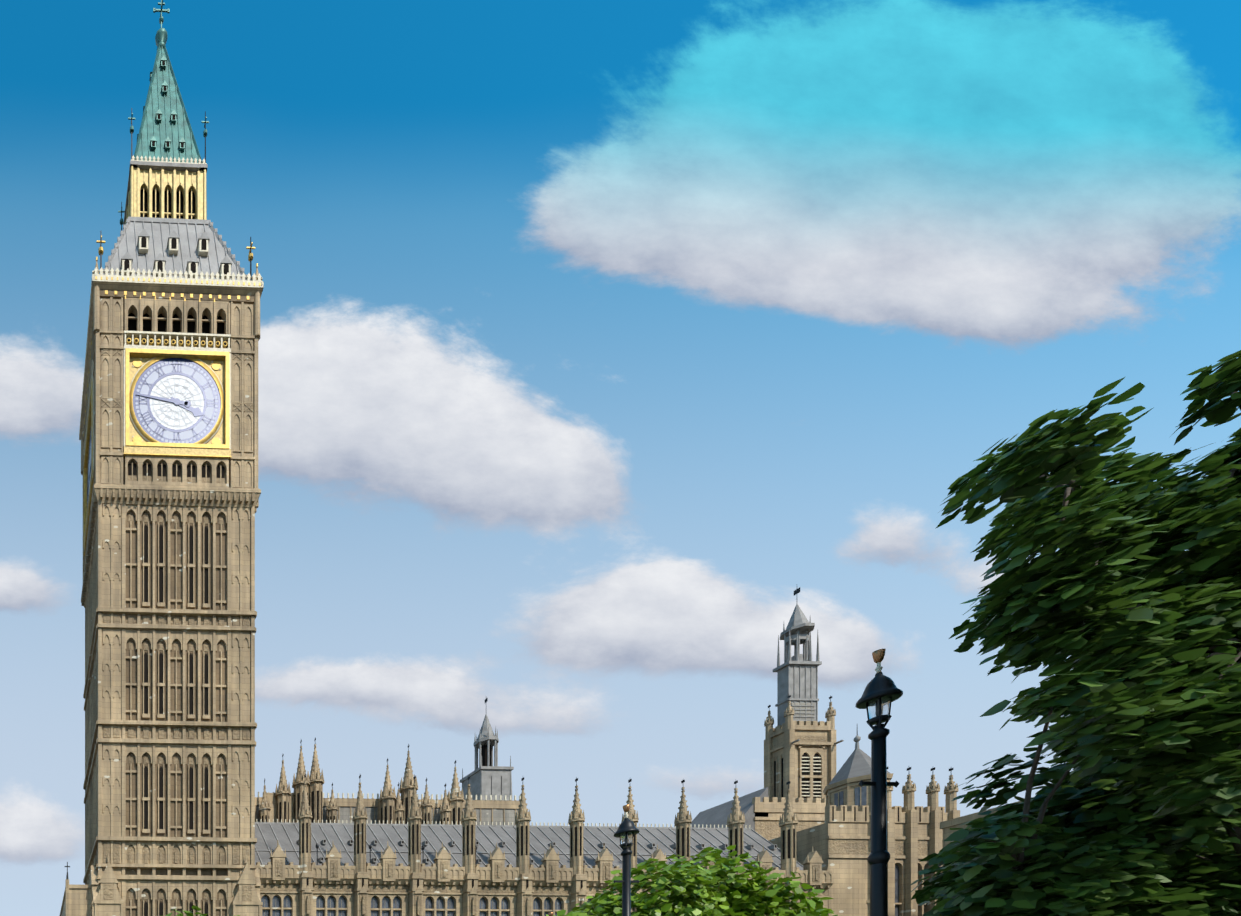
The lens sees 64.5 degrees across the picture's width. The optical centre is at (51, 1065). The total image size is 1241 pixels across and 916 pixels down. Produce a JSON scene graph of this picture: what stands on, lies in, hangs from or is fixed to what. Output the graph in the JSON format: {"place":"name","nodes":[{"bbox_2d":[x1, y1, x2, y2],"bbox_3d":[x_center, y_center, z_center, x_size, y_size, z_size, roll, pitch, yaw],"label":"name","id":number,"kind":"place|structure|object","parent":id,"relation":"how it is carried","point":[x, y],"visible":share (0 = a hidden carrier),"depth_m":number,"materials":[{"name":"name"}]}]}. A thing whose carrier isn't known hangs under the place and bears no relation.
{"place":"outdoors","nodes":[
{"label":"outdoors","id":0,"kind":"place"},
{"bbox_2d":[59,0,263,915],"bbox_3d":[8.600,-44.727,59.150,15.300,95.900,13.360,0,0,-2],"label":"clock tower","id":1,"kind":"structure","parent":0,"point":[168,434],"depth_m":53.17,"materials":[{"name":"stone"}]},
{"bbox_2d":[255,698,832,915],"bbox_3d":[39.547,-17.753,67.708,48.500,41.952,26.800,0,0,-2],"label":"palace range","id":2,"kind":"structure","parent":0,"point":[478,844],"depth_m":55.37,"materials":[{"name":"stone"}]},
{"bbox_2d":[0,0,1240,915],"label":"sky","id":3,"kind":"structure","parent":0,"point":[597,337],"materials":[{"name":"blue"}]},
{"bbox_2d":[690,587,1077,915],"bbox_3d":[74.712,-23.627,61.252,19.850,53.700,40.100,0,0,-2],"label":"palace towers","id":4,"kind":"structure","parent":0,"point":[832,809],"depth_m":58.48,"materials":[{"name":"stone"}]},
{"bbox_3d":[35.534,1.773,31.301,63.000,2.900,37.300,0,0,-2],"label":"yard lawn","id":5,"kind":"structure","parent":0,"visible":0},
{"bbox_2d":[161,905,239,915],"bbox_3d":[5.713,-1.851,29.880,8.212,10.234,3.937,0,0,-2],"label":"lime tree","id":6,"kind":"object","parent":5,"relation":"on","point":[189,913],"visible":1,"depth_m":29.34,"materials":[{"name":"green plant"}]},
{"bbox_2d":[613,805,639,915],"bbox_3d":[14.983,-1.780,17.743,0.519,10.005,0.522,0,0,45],"label":"street lamp","id":7,"kind":"object","parent":5,"relation":"on","point":[626,831],"visible":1,"depth_m":17.68,"materials":[{"name":"black metal"}]},
{"bbox_2d":[546,845,837,915],"bbox_3d":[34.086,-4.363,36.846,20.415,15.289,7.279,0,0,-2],"label":"lime tree","id":8,"kind":"object","parent":5,"relation":"on","point":[687,891],"visible":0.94,"depth_m":35.88,"materials":[{"name":"green plant"}]},
{"bbox_3d":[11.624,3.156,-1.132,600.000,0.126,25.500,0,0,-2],"label":"road and pavement","id":9,"kind":"structure","parent":0,"visible":0},
{"bbox_2d":[855,649,902,915],"bbox_3d":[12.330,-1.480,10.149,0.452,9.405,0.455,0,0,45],"label":"street lamp","id":10,"kind":"object","parent":9,"relation":"on","point":[881,693],"visible":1,"depth_m":10.10,"materials":[{"name":"black metal"}]},
{"bbox_2d":[910,350,1240,915],"bbox_3d":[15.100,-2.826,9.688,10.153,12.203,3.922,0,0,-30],"label":"catalpa tree","id":11,"kind":"object","parent":9,"relation":"on","point":[1126,601],"visible":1,"depth_m":8.02,"materials":[{"name":"green plant"}]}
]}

